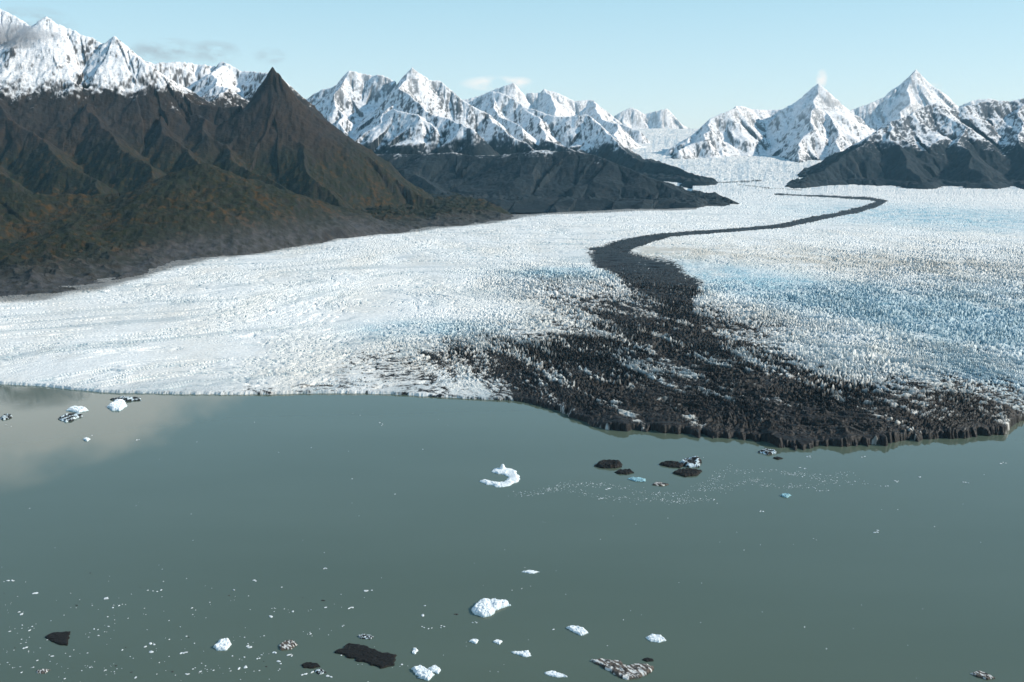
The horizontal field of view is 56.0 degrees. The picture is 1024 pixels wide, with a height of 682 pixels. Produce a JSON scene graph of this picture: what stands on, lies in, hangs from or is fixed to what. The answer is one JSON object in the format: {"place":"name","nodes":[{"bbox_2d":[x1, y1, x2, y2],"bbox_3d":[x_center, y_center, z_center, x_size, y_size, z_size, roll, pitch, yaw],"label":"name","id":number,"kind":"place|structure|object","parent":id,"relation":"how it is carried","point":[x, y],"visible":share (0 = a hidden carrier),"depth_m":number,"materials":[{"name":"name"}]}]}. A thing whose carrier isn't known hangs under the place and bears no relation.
{"place":"outdoors","nodes":[
{"label":"outdoors","id":0,"kind":"place"},
{"bbox_2d":[0,9,513,296],"bbox_3d":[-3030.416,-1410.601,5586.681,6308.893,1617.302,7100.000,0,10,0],"label":"forested mountain","id":1,"kind":"structure","parent":0,"point":[119,159],"depth_m":5957.42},
{"bbox_2d":[0,384,1023,681],"bbox_3d":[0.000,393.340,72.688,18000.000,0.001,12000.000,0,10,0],"label":"lake","id":2,"kind":"structure","parent":0,"point":[390,500],"depth_m":1021.59,"materials":[{"name":"liquid"}]},
{"bbox_2d":[0,413,11,419],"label":"iceberg","id":3,"kind":"object","parent":2,"relation":"on","point":[5,416],"visible":1,"depth_m":1535.75,"materials":[{"name":"white ice"}]},
{"bbox_2d":[36,669,48,673],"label":"iceberg","id":4,"kind":"object","parent":2,"relation":"on","point":[41,671],"visible":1,"depth_m":769.74,"materials":[{"name":"grey ice"}]},
{"bbox_2d":[45,631,69,645],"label":"iceberg","id":5,"kind":"object","parent":2,"relation":"on","point":[60,638],"visible":1,"depth_m":822.91,"materials":[{"name":"black ice"}]},
{"bbox_2d":[58,413,82,421],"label":"iceberg","id":6,"kind":"object","parent":2,"relation":"on","point":[68,417],"visible":1,"depth_m":1532.26,"materials":[{"name":"white ice"}]},
{"bbox_2d":[66,406,88,412],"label":"iceberg","id":7,"kind":"object","parent":2,"relation":"on","point":[77,409],"visible":1,"depth_m":1580.24,"materials":[{"name":"white ice"}]},
{"bbox_2d":[107,399,126,410],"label":"iceberg","id":8,"kind":"object","parent":2,"relation":"on","point":[118,405],"visible":1,"depth_m":1601.54,"materials":[{"name":"white ice"}]},
{"bbox_2d":[110,396,141,400],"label":"iceberg","id":9,"kind":"object","parent":2,"relation":"on","point":[124,398],"visible":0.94,"depth_m":1652.36,"materials":[{"name":"white ice"}]},
{"bbox_2d":[213,638,230,650],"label":"iceberg","id":10,"kind":"object","parent":2,"relation":"on","point":[224,644],"visible":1,"depth_m":809.23,"materials":[{"name":"white ice"}]},
{"bbox_2d":[279,640,296,649],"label":"iceberg","id":11,"kind":"object","parent":2,"relation":"on","point":[287,644],"visible":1,"depth_m":809.91,"materials":[{"name":"white ice"}]},
{"bbox_2d":[301,662,319,668],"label":"iceberg","id":12,"kind":"object","parent":2,"relation":"on","point":[310,665],"visible":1,"depth_m":777.79,"materials":[{"name":"black ice"}]},
{"bbox_2d":[314,668,325,674],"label":"iceberg","id":13,"kind":"object","parent":2,"relation":"on","point":[320,671],"visible":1,"depth_m":768.81,"materials":[{"name":"grey ice"}]},
{"bbox_2d":[334,643,395,668],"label":"iceberg","id":14,"kind":"object","parent":2,"relation":"on","point":[367,654],"visible":1,"depth_m":792.89,"materials":[{"name":"black ice"}]},
{"bbox_2d":[358,634,373,638],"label":"iceberg","id":15,"kind":"object","parent":2,"relation":"on","point":[363,636],"visible":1,"depth_m":825.37,"materials":[{"name":"grey ice"}]},
{"bbox_2d":[411,665,434,680],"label":"iceberg","id":16,"kind":"object","parent":2,"relation":"on","point":[421,672],"visible":1,"depth_m":765.13,"materials":[{"name":"white ice"}]},
{"bbox_2d":[428,665,440,673],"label":"iceberg","id":17,"kind":"object","parent":2,"relation":"on","point":[435,669],"visible":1,"depth_m":771.70,"materials":[{"name":"white ice"}]},
{"bbox_2d":[469,639,478,643],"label":"iceberg","id":18,"kind":"object","parent":2,"relation":"on","point":[474,641],"visible":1,"depth_m":817.76,"materials":[{"name":"white ice"}]},
{"bbox_2d":[471,598,510,616],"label":"iceberg","id":19,"kind":"object","parent":2,"relation":"on","point":[485,607],"visible":1,"depth_m":877.00,"materials":[{"name":"white ice"}]},
{"bbox_2d":[493,639,501,644],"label":"iceberg","id":20,"kind":"object","parent":2,"relation":"on","point":[497,641],"visible":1,"depth_m":816.54,"materials":[{"name":"white ice"}]},
{"bbox_2d":[480,464,519,486],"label":"iceberg","id":21,"kind":"object","parent":2,"relation":"on","point":[511,474],"visible":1,"depth_m":1237.40,"materials":[{"name":"white ice"}]},
{"bbox_2d":[3,419,1001,679],"bbox_3d":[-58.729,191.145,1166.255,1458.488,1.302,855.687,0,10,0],"label":"brash ice","id":22,"kind":"structure","parent":2,"relation":"on","point":[425,605],"depth_m":895.15,"materials":[{"name":"white ice"}]},
{"bbox_2d":[512,650,530,656],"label":"iceberg","id":23,"kind":"object","parent":2,"relation":"on","point":[525,653],"visible":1,"depth_m":797.55,"materials":[{"name":"white ice"}]},
{"bbox_2d":[522,570,537,573],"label":"iceberg","id":24,"kind":"object","parent":2,"relation":"on","point":[530,571],"visible":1,"depth_m":956.30,"materials":[{"name":"white ice"}]},
{"bbox_2d":[545,671,566,677],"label":"iceberg","id":25,"kind":"object","parent":2,"relation":"on","point":[554,674],"visible":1,"depth_m":764.31,"materials":[{"name":"white ice"}]},
{"bbox_2d":[566,625,587,635],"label":"iceberg","id":26,"kind":"object","parent":2,"relation":"on","point":[580,631],"visible":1,"depth_m":836.29,"materials":[{"name":"white ice"}]},
{"bbox_2d":[594,459,621,468],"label":"iceberg","id":27,"kind":"object","parent":2,"relation":"on","point":[608,464],"visible":1,"depth_m":1290.10,"materials":[{"name":"black ice"}]},
{"bbox_2d":[591,658,653,679],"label":"iceberg","id":28,"kind":"object","parent":2,"relation":"on","point":[620,669],"visible":1,"depth_m":771.53,"materials":[{"name":"grey ice"}]},
{"bbox_2d":[614,469,633,474],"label":"iceberg","id":29,"kind":"object","parent":2,"relation":"on","point":[624,471],"visible":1,"depth_m":1263.22,"materials":[{"name":"black ice"}]},
{"bbox_2d":[628,477,645,481],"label":"iceberg","id":30,"kind":"object","parent":2,"relation":"on","point":[637,479],"visible":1,"depth_m":1233.42,"materials":[{"name":"blue ice"}]},
{"bbox_2d":[642,657,653,661],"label":"iceberg","id":31,"kind":"object","parent":2,"relation":"on","point":[647,659],"visible":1,"depth_m":787.26,"materials":[{"name":"black ice"}]},
{"bbox_2d":[645,634,665,642],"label":"iceberg","id":32,"kind":"object","parent":2,"relation":"on","point":[655,638],"visible":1,"depth_m":821.46,"materials":[{"name":"white ice"}]},
{"bbox_2d":[652,482,668,485],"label":"iceberg","id":33,"kind":"object","parent":2,"relation":"on","point":[659,484],"visible":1,"depth_m":1216.12,"materials":[{"name":"grey ice"}]},
{"bbox_2d":[659,461,683,467],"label":"iceberg","id":34,"kind":"object","parent":2,"relation":"on","point":[674,464],"visible":1,"depth_m":1293.52,"materials":[{"name":"black ice"}]},
{"bbox_2d":[673,468,701,476],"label":"iceberg","id":35,"kind":"object","parent":2,"relation":"on","point":[686,472],"visible":1,"depth_m":1258.90,"materials":[{"name":"black ice"}]},
{"bbox_2d":[680,456,701,467],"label":"iceberg","id":36,"kind":"object","parent":2,"relation":"on","point":[694,461],"visible":1,"depth_m":1299.25,"materials":[{"name":"white ice"}]},
{"bbox_2d":[758,448,776,454],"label":"iceberg","id":37,"kind":"object","parent":2,"relation":"on","point":[766,451],"visible":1,"depth_m":1348.98,"materials":[{"name":"white ice"}]},
{"bbox_2d":[780,493,790,497],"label":"iceberg","id":38,"kind":"object","parent":2,"relation":"on","point":[786,495],"visible":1,"depth_m":1175.02,"materials":[{"name":"blue ice"}]},
{"bbox_2d":[970,670,994,679],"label":"iceberg","id":39,"kind":"object","parent":2,"relation":"on","point":[982,674],"visible":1,"depth_m":762.06,"materials":[{"name":"grey ice"}]},
{"bbox_2d":[0,128,1023,450],"bbox_3d":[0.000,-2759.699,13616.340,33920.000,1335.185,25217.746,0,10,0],"label":"glacier","id":40,"kind":"object","parent":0,"point":[770,308],"visible":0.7,"depth_m":2323.18,"materials":[{"name":"white ice"}]},
{"bbox_2d":[0,0,1023,128],"label":"sky","id":41,"kind":"structure","parent":0,"point":[698,61],"materials":[{"name":"blue"}]},
{"bbox_2d":[306,68,738,212],"bbox_3d":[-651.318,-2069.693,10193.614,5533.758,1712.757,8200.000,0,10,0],"label":"snowy mountain","id":42,"kind":"structure","parent":0,"point":[440,138],"depth_m":9295.68,"materials":[{"name":"white snow"}]},
{"bbox_2d":[463,69,993,162],"bbox_3d":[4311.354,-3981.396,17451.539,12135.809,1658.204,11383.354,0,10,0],"label":"glacial peak","id":43,"kind":"structure","parent":0,"point":[818,122],"depth_m":13897.29,"materials":[{"name":"white snow"}]},
{"bbox_2d":[785,98,1023,189],"bbox_3d":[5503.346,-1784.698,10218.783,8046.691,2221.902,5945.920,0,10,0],"label":"rocky mountain","id":44,"kind":"structure","parent":0,"point":[971,146],"depth_m":9938.50,"materials":[{"name":"grey stone"}]}
]}

